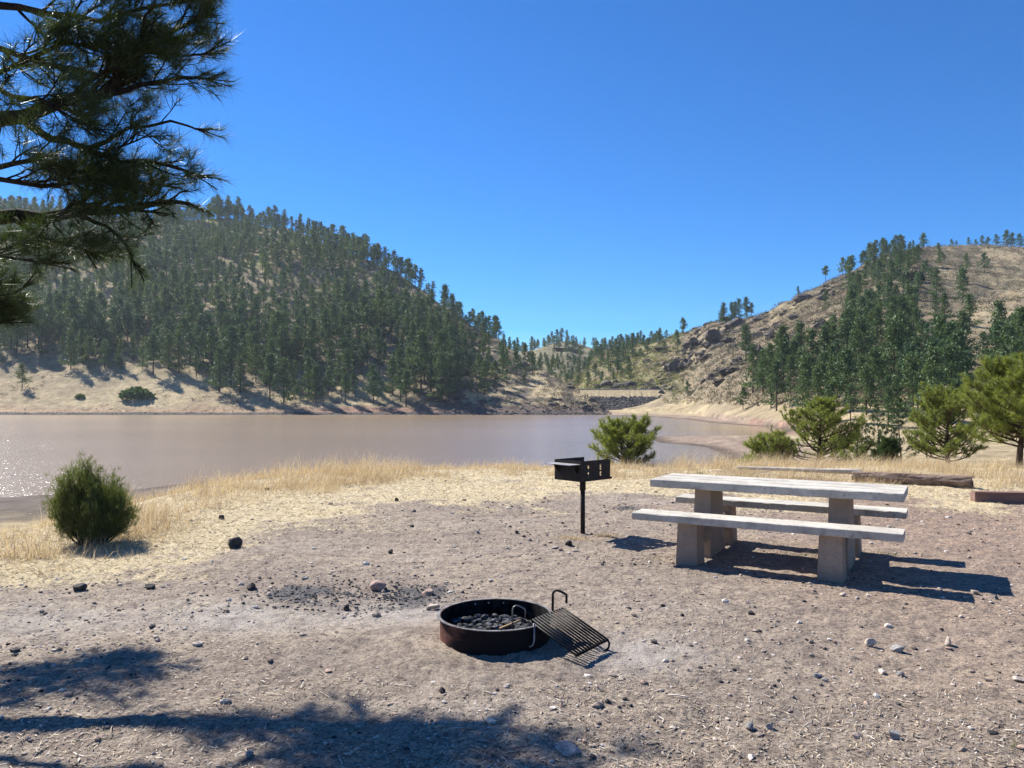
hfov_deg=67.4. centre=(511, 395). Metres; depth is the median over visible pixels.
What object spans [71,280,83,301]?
pine tree
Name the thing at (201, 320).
pine tree
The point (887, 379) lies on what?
pine tree
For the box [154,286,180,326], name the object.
pine tree
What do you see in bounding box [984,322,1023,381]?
pine tree
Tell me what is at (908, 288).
pine tree
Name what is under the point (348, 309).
pine tree
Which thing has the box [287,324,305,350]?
pine tree
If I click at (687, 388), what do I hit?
pine tree
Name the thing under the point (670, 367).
hillside rocks
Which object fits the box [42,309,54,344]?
pine tree
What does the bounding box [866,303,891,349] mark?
pine tree
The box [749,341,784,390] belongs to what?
pine tree
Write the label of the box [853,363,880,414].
pine tree
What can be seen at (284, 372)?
pine tree
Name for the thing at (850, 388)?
pine tree
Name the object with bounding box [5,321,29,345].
pine tree
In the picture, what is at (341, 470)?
dry grass
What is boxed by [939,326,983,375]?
pine tree
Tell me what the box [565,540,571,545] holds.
stone
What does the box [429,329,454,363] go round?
pine tree
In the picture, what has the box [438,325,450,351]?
pine tree
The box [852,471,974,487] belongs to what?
fallen log
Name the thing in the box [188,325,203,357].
pine tree
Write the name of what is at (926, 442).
pine tree
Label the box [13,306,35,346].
pine tree
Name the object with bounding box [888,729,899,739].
stone
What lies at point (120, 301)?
pine tree
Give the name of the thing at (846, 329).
pine tree
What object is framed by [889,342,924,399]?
pine tree
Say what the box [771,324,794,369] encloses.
pine tree
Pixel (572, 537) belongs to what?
dry grass clump
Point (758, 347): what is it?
rock outcrop
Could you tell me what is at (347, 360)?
pine tree
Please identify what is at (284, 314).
pine tree
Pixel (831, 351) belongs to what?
pine tree
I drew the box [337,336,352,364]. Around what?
pine tree
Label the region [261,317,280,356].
pine tree
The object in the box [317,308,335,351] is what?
pine tree
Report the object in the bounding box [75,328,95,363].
pine tree
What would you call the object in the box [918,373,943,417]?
pine tree
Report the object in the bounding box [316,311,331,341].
pine tree
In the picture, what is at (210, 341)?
pine tree
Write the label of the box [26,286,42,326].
pine tree
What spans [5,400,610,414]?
shore stones
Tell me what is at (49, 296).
pine tree
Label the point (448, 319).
pine tree
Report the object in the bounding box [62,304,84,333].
pine tree
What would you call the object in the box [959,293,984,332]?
pine tree
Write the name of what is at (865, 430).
pine tree
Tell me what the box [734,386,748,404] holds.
pine tree
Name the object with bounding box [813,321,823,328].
rock outcrop
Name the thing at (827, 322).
pine tree
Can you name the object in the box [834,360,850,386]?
pine tree
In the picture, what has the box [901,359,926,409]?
pine tree
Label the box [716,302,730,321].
pine tree
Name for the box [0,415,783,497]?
water
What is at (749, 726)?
stone
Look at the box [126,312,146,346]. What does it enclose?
pine tree
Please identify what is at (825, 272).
pine tree
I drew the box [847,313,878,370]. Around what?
pine tree
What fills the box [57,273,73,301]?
pine tree
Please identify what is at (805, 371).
pine tree
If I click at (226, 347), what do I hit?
pine tree
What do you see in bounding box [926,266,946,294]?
pine tree
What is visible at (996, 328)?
pine tree
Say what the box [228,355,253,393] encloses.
pine tree
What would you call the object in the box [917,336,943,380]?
pine tree
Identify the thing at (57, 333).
pine tree
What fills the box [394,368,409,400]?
pine tree
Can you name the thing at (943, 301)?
pine tree
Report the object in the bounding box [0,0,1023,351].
sky
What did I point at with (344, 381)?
pine tree
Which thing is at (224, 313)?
pine tree
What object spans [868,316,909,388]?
pine tree
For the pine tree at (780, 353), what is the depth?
238.62 m
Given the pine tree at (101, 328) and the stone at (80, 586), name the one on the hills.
the pine tree at (101, 328)
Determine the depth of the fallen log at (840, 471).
14.20 m
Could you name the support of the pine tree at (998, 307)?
on the hills
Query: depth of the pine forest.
524.45 m
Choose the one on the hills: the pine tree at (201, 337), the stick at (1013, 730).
the pine tree at (201, 337)
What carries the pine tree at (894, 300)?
on the hills
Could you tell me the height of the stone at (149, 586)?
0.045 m
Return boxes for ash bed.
[468,618,530,628]
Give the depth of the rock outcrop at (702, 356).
407.81 m
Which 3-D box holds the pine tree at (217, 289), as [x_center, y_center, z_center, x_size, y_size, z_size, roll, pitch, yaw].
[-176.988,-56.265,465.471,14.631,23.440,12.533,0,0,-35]
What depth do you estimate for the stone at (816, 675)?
4.16 m
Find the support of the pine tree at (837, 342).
on the hills
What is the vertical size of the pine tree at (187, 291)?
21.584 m
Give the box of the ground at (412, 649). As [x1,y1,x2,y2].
[0,465,1023,767]
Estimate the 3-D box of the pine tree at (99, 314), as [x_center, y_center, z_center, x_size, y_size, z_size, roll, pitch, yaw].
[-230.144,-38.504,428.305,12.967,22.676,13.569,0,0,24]
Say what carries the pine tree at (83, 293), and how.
on the hills
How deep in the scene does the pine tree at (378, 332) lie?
398.18 m
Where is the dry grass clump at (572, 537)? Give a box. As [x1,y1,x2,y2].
[547,533,595,540]
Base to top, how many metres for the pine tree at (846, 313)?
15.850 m
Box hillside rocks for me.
[424,270,869,409]
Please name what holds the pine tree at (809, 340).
on the hills
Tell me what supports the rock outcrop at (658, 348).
on the hills
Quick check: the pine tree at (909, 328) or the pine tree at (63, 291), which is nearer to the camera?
the pine tree at (909, 328)
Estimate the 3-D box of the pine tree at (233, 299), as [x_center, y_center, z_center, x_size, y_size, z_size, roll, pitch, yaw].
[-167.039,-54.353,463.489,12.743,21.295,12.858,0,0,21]
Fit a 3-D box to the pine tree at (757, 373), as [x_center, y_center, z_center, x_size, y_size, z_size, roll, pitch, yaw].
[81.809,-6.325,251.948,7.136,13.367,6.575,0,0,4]
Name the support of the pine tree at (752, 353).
on the hills
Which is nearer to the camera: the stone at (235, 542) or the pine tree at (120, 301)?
the stone at (235, 542)
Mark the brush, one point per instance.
(730, 352)
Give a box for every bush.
[39,451,141,546]
[74,393,85,397]
[117,386,155,399]
[903,269,925,280]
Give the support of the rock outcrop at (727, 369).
on the hills
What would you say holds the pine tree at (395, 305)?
on the hills
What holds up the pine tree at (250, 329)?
on the hills
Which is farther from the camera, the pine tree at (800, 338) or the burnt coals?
the pine tree at (800, 338)
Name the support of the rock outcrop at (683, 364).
on the hills
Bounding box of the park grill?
[545,457,611,533]
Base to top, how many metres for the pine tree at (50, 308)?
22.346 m
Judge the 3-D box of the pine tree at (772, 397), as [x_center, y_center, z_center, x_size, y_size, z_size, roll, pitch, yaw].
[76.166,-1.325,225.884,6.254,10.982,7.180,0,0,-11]
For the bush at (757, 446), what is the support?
on the ground at (412, 649)
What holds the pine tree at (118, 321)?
on the hills
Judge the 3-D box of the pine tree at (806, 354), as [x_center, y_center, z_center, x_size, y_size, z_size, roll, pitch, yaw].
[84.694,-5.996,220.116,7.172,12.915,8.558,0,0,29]
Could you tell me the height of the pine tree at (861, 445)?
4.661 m
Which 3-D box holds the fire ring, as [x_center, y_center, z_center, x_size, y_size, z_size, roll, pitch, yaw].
[0.002,1.411,4.632,0.986,0.418,0.710,0,0,39]
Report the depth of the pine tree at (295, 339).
390.41 m
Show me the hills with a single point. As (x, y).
(62, 386)
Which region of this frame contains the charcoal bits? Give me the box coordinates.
[153,503,656,616]
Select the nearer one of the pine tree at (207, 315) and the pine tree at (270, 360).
the pine tree at (270, 360)
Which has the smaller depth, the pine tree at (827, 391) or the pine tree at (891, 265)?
the pine tree at (827, 391)
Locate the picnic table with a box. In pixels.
[632,473,907,583]
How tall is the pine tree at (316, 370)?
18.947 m
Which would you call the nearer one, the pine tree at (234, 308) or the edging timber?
the edging timber
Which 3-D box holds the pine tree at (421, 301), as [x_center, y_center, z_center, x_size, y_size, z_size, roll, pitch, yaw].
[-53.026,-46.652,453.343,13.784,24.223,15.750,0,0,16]
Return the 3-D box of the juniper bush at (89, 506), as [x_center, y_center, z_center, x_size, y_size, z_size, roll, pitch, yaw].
[-4.329,1.045,7.892,0.972,1.035,0.908,0,0,0]
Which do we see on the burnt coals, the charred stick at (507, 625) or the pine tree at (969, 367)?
the charred stick at (507, 625)
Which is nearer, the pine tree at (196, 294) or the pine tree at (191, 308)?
the pine tree at (191, 308)
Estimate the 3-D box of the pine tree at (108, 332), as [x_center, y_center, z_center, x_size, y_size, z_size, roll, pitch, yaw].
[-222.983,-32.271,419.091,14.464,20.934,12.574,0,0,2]
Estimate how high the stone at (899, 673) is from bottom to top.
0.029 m
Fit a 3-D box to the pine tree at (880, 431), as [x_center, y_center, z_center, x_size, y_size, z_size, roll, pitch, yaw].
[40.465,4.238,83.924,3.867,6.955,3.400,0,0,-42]
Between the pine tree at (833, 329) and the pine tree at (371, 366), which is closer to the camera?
the pine tree at (833, 329)
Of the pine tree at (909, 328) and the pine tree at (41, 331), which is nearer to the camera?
the pine tree at (909, 328)
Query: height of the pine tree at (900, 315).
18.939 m
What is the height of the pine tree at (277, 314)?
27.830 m
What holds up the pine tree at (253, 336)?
on the hills
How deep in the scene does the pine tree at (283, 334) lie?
385.63 m
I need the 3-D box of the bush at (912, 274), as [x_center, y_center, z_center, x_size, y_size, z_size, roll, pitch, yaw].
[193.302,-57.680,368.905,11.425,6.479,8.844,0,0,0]
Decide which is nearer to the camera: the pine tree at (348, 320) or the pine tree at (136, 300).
the pine tree at (348, 320)
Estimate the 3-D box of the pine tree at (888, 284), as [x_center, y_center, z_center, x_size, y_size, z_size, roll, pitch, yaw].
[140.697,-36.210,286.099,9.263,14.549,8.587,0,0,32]
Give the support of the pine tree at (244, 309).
on the hills
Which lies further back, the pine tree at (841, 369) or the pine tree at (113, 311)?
the pine tree at (113, 311)
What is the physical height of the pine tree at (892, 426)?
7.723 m
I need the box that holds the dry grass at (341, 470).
[0,447,1023,580]
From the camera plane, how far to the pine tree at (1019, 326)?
189.85 m
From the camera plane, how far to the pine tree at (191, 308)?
425.90 m
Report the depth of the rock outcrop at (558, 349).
786.06 m
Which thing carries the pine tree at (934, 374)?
on the hills
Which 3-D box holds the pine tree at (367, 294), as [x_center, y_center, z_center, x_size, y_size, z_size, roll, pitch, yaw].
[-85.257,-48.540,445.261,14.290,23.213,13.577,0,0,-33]
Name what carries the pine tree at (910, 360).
on the hills
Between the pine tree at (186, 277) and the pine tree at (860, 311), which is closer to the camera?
the pine tree at (860, 311)
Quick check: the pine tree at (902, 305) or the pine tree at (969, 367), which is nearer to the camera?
the pine tree at (969, 367)
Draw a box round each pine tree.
[0,0,244,333]
[0,324,12,347]
[1,318,32,352]
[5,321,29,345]
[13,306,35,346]
[15,362,32,388]
[24,291,42,339]
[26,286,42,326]
[27,277,45,307]
[28,303,55,349]
[28,321,54,355]
[40,291,55,314]
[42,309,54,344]
[43,305,61,341]
[48,310,68,343]
[51,293,66,337]
[51,293,83,339]
[56,328,87,368]
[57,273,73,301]
[57,289,70,313]
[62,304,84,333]
[62,318,80,355]
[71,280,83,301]
[75,294,102,348]
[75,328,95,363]
[75,335,98,368]
[77,289,109,319]
[78,291,88,323]
[86,306,110,341]
[89,316,114,355]
[89,317,114,344]
[95,291,109,311]
[104,307,129,341]
[107,296,125,330]
[109,314,126,346]
[114,301,135,340]
[125,295,153,327]
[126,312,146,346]
[143,331,164,374]
[146,283,160,305]
[147,300,166,326]
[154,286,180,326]
[155,284,177,316]
[157,333,175,369]
[163,264,180,294]
[164,331,191,373]
[167,316,195,345]
[178,268,194,291]
[178,285,192,315]
[180,301,199,338]
[182,281,192,301]
[182,331,200,364]
[183,344,206,376]
[186,286,204,314]
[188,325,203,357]
[191,313,210,351]
[194,324,228,371]
[195,311,216,338]
[196,331,210,362]
[201,345,235,392]
[207,283,230,312]
[207,326,220,356]
[211,299,229,330]
[212,322,242,384]
[213,338,237,373]
[216,300,233,336]
[217,311,236,343]
[218,329,227,350]
[221,303,244,334]
[226,306,248,336]
[227,288,238,311]
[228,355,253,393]
[233,298,249,330]
[236,290,250,319]
[237,323,247,358]
[239,323,263,362]
[242,331,265,371]
[244,343,265,382]
[247,294,264,326]
[252,320,262,347]
[254,337,280,378]
[257,351,280,400]
[258,320,270,353]
[259,309,288,353]
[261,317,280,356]
[270,357,300,404]
[274,324,298,369]
[279,311,292,348]
[281,312,293,338]
[283,326,305,361]
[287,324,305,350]
[288,313,307,353]
[291,306,314,339]
[295,354,324,396]
[298,347,314,370]
[299,316,326,358]
[301,358,319,388]
[303,337,323,365]
[303,364,329,401]
[304,321,321,344]
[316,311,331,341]
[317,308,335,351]
[331,311,357,350]
[335,348,356,384]
[336,312,354,344]
[337,280,353,311]
[337,300,358,334]
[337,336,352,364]
[338,372,354,402]
[339,269,354,299]
[346,284,360,307]
[351,294,375,330]
[357,280,374,300]
[358,292,377,320]
[359,303,377,338]
[360,369,386,404]
[362,287,394,326]
[365,363,379,386]
[369,302,387,330]
[370,325,384,345]
[375,301,393,331]
[379,355,398,394]
[386,284,397,316]
[388,299,404,324]
[394,347,409,368]
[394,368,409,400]
[395,368,415,406]
[397,329,436,387]
[399,286,413,308]
[399,302,407,322]
[403,321,419,354]
[403,345,414,372]
[407,330,436,381]
[407,364,423,395]
[413,295,427,329]
[424,314,440,346]
[426,348,458,402]
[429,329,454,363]
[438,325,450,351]
[438,351,465,392]
[441,311,454,340]
[442,293,459,324]
[444,347,462,378]
[445,324,464,353]
[475,359,493,394]
[588,412,663,464]
[683,381,692,396]
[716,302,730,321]
[727,302,735,320]
[729,301,736,317]
[732,298,742,318]
[734,323,756,362]
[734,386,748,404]
[736,344,759,391]
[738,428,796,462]
[741,296,751,310]
[749,302,754,315]
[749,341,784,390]
[749,347,768,388]
[753,357,768,395]
[758,394,876,463]
[761,373,779,407]
[765,358,791,410]
[770,336,797,386]
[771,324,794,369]
[783,354,800,391]
[784,355,816,407]
[786,339,799,360]
[788,320,811,356]
[791,345,803,377]
[792,326,821,374]
[794,353,814,392]
[795,334,803,355]
[798,367,813,392]
[802,367,827,413]
[809,323,833,367]
[813,351,833,385]
[813,355,844,404]
[816,320,830,350]
[817,388,835,418]
[820,343,839,372]
[821,265,829,282]
[822,345,862,411]
[825,322,841,350]
[832,317,864,353]
[833,339,842,359]
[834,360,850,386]
[836,307,854,347]
[836,382,862,420]
[839,290,858,309]
[841,415,872,462]
[846,330,866,364]
[847,272,864,301]
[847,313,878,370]
[850,307,878,349]
[850,309,856,341]
[850,428,871,461]
[853,346,889,397]
[853,355,875,393]
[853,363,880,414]
[854,295,866,322]
[856,290,876,308]
[862,306,868,333]
[863,301,873,311]
[865,308,883,338]
[865,403,902,458]
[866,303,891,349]
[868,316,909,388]
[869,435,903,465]
[872,346,891,380]
[874,375,895,399]
[874,385,901,424]
[878,279,898,311]
[881,259,901,281]
[881,303,896,334]
[881,395,919,459]
[882,376,909,411]
[883,294,899,317]
[883,310,920,372]
[885,349,927,419]
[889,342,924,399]
[896,295,910,316]
[900,319,917,361]
[900,380,991,465]
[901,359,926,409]
[902,284,922,317]
[904,294,923,326]
[905,342,958,421]
[909,306,924,334]
[909,335,924,358]
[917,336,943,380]
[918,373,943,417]
[919,322,933,347]
[920,428,939,456]
[921,313,941,350]
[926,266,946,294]
[926,314,948,366]
[930,341,970,396]
[937,292,955,318]
[937,320,961,345]
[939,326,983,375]
[940,342,974,399]
[943,350,980,385]
[947,340,982,372]
[950,267,978,302]
[953,308,978,352]
[957,350,1023,466]
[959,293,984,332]
[974,300,1010,354]
[974,353,999,386]
[982,318,1014,360]
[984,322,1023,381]
[993,234,1001,244]
[998,305,1023,353]
[1001,229,1013,244]
[1004,335,1023,399]
[1007,232,1018,244]
[1014,233,1023,245]
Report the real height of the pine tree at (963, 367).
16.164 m
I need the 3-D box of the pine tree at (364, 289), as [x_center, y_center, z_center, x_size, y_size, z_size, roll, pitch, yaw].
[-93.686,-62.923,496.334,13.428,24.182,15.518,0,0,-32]
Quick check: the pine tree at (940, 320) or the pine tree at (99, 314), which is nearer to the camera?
the pine tree at (940, 320)
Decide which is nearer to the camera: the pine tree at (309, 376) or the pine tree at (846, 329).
the pine tree at (846, 329)
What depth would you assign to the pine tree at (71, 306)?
426.06 m
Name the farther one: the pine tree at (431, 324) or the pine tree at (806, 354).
the pine tree at (431, 324)
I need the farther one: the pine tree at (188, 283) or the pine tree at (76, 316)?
the pine tree at (188, 283)
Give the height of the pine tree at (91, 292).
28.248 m
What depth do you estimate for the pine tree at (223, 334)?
395.85 m
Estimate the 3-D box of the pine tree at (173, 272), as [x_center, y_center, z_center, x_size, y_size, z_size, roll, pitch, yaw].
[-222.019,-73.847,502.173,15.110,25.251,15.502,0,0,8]
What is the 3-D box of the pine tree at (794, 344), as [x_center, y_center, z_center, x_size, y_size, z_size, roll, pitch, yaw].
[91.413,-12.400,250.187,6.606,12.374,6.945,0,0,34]
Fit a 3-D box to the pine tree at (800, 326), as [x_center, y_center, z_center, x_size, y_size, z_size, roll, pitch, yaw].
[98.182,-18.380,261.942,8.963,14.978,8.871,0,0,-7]
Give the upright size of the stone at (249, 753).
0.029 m
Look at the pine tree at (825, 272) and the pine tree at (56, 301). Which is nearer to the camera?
the pine tree at (56, 301)
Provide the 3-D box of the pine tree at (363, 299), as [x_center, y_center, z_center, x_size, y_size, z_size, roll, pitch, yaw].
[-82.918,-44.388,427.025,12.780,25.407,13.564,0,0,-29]
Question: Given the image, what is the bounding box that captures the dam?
[577,389,666,409]
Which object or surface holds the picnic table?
on the ground at (412, 649)
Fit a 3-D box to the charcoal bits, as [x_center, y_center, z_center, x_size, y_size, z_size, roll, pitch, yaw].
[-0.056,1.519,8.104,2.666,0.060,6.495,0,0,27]
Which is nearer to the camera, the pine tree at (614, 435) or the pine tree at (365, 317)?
the pine tree at (614, 435)
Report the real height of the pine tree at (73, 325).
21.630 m
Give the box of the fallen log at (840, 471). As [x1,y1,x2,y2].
[737,466,860,473]
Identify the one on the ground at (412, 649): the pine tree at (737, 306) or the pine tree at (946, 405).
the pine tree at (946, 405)
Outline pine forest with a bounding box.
[0,194,1017,410]
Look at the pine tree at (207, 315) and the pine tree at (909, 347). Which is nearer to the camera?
the pine tree at (909, 347)
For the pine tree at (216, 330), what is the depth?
405.73 m
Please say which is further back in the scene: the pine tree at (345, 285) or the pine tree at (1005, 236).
the pine tree at (1005, 236)
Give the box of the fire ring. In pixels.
[437,589,609,656]
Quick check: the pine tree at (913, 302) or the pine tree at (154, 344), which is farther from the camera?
the pine tree at (154, 344)
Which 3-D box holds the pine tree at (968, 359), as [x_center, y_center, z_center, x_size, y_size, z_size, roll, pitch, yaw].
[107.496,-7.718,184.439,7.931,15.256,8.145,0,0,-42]
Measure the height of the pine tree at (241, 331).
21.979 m
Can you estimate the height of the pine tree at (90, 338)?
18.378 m
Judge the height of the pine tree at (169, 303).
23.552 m
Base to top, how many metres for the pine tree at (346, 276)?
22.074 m
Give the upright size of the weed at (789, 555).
0.063 m
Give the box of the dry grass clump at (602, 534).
[588,531,620,537]
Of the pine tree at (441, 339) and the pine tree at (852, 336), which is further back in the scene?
the pine tree at (441, 339)
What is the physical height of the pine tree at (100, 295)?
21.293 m
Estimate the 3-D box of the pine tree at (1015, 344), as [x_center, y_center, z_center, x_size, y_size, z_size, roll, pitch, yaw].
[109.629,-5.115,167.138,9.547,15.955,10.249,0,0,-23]
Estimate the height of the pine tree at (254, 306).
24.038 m
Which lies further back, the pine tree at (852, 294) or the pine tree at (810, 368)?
the pine tree at (852, 294)
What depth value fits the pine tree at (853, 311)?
258.82 m
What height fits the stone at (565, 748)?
0.048 m
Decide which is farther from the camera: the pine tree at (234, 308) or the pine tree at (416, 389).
the pine tree at (234, 308)
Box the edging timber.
[970,491,1023,503]
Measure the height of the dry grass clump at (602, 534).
0.088 m
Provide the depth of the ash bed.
4.91 m
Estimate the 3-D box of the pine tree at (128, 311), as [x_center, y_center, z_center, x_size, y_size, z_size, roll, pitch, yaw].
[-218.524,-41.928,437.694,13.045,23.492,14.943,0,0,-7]
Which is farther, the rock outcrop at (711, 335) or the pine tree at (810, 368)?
the rock outcrop at (711, 335)
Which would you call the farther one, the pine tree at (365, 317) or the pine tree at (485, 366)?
the pine tree at (365, 317)
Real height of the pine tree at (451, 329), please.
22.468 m
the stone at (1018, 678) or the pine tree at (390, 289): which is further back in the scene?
the pine tree at (390, 289)
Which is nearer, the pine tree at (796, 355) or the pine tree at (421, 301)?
the pine tree at (796, 355)
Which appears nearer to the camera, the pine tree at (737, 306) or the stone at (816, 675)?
the stone at (816, 675)
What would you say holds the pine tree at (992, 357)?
on the hills
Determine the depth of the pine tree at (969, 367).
169.07 m
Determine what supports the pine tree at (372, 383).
on the hills
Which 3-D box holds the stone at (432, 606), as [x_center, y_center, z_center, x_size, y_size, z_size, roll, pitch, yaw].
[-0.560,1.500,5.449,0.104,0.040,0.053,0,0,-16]
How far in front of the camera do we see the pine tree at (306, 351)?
378.69 m
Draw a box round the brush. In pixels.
[2,242,1023,409]
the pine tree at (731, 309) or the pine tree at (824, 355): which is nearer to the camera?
the pine tree at (824, 355)
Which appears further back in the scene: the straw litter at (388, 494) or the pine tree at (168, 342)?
the pine tree at (168, 342)
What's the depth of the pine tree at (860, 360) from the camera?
196.97 m
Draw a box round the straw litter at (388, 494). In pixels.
[0,467,1023,652]
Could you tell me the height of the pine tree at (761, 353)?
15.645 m
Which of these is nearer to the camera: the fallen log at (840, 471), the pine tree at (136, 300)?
the fallen log at (840, 471)
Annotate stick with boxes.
[444,727,464,730]
[496,619,520,629]
[1005,729,1023,732]
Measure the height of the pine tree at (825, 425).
2.945 m
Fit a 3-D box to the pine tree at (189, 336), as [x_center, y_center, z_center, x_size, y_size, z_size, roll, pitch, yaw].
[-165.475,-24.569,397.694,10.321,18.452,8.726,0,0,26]
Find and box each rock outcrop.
[555,347,581,353]
[650,346,670,351]
[676,358,692,369]
[688,337,704,350]
[697,352,710,360]
[702,328,721,345]
[711,378,724,386]
[713,366,740,374]
[720,336,734,342]
[746,345,763,355]
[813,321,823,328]
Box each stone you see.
[73,583,86,590]
[145,583,154,588]
[228,537,242,548]
[245,749,253,756]
[246,582,255,590]
[369,580,386,590]
[422,587,433,595]
[426,604,439,609]
[555,740,580,756]
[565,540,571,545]
[746,721,752,729]
[765,723,772,729]
[813,673,821,677]
[864,638,876,646]
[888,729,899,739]
[890,644,904,652]
[896,671,904,675]
[945,636,951,645]
[1012,676,1023,681]
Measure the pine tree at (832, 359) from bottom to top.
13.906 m
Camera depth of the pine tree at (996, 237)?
551.16 m
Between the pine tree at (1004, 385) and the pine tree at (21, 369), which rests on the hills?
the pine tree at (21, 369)
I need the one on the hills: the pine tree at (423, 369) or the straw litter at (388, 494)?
the pine tree at (423, 369)
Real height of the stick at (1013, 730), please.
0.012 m
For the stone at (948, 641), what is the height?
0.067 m
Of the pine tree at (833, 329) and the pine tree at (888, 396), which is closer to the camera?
the pine tree at (888, 396)
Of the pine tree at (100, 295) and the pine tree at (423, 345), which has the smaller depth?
the pine tree at (423, 345)
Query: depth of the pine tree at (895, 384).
169.20 m
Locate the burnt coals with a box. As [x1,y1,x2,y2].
[449,613,534,629]
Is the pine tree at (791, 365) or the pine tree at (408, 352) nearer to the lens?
the pine tree at (791, 365)
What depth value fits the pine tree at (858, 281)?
363.20 m
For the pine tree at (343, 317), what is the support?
on the hills
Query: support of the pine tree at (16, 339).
on the hills
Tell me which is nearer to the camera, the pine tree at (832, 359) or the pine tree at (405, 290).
the pine tree at (832, 359)
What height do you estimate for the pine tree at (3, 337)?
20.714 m
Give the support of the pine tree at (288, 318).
on the hills
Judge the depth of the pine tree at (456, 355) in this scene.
364.74 m
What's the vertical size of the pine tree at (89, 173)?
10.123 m
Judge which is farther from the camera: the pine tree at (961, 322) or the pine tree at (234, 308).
the pine tree at (234, 308)
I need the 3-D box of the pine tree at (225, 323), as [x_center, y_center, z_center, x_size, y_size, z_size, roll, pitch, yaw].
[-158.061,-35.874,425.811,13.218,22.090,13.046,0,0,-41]
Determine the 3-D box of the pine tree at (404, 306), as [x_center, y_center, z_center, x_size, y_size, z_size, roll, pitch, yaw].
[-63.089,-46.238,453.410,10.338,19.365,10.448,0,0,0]
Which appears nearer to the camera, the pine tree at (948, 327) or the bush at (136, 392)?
the pine tree at (948, 327)
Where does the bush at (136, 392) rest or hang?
on the hills
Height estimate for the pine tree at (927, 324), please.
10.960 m
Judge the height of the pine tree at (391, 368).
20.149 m
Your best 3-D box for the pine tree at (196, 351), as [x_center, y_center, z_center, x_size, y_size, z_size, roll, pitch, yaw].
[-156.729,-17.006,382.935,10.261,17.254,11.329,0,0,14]
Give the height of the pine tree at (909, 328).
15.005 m
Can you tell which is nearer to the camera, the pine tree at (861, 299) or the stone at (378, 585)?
the stone at (378, 585)
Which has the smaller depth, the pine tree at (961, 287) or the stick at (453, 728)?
the stick at (453, 728)
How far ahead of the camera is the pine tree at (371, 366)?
359.59 m
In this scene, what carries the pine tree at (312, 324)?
on the hills
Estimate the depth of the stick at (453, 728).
3.47 m
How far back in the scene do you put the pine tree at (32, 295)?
440.39 m
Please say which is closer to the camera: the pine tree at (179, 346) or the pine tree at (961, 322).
the pine tree at (961, 322)
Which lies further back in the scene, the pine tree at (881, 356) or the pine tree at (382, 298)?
the pine tree at (382, 298)
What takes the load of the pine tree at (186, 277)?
on the hills
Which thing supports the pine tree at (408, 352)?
on the hills
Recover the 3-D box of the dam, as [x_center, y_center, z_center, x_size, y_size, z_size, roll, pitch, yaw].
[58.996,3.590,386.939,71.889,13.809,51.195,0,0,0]
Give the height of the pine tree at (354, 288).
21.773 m
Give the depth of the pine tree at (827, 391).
172.94 m
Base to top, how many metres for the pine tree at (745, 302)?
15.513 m
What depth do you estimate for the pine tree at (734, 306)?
505.70 m
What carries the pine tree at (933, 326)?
on the hills
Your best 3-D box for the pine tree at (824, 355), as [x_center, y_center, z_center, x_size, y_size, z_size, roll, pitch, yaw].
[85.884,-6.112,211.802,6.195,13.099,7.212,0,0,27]
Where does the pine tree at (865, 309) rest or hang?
on the hills
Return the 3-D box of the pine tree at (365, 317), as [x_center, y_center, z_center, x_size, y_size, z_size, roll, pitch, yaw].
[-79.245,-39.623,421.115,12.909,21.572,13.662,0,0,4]
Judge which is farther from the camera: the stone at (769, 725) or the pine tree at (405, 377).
the pine tree at (405, 377)
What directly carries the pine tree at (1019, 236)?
on the hills
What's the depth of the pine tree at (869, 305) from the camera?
272.76 m
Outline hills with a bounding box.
[0,218,1023,533]
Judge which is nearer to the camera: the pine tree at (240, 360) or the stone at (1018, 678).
the stone at (1018, 678)
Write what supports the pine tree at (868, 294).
on the hills
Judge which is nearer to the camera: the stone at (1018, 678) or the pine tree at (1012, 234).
the stone at (1018, 678)
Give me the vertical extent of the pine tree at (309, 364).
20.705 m
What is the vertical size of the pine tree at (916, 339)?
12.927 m
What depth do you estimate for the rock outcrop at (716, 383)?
315.76 m
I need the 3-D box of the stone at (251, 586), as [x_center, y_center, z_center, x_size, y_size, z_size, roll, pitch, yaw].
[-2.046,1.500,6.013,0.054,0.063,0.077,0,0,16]
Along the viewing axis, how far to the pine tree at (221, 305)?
437.24 m
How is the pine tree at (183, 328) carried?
on the hills
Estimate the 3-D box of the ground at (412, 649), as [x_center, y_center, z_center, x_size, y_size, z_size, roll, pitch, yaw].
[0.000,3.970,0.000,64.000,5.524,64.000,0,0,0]
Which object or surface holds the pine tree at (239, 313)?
on the hills
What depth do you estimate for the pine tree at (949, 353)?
156.85 m
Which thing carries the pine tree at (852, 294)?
on the hills
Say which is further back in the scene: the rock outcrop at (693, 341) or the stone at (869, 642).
the rock outcrop at (693, 341)
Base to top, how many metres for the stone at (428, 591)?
0.062 m
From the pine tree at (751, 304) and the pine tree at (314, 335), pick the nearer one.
the pine tree at (314, 335)
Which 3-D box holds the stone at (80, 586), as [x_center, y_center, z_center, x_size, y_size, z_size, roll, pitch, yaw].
[-3.362,1.497,5.978,0.101,0.069,0.073,0,0,-14]
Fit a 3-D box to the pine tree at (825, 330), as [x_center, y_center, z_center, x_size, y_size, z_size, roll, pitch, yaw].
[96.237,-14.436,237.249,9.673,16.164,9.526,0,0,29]
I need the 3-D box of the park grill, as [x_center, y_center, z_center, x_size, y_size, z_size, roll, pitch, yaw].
[0.731,1.163,8.459,0.679,0.915,0.393,0,0,-43]
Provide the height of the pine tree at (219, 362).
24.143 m

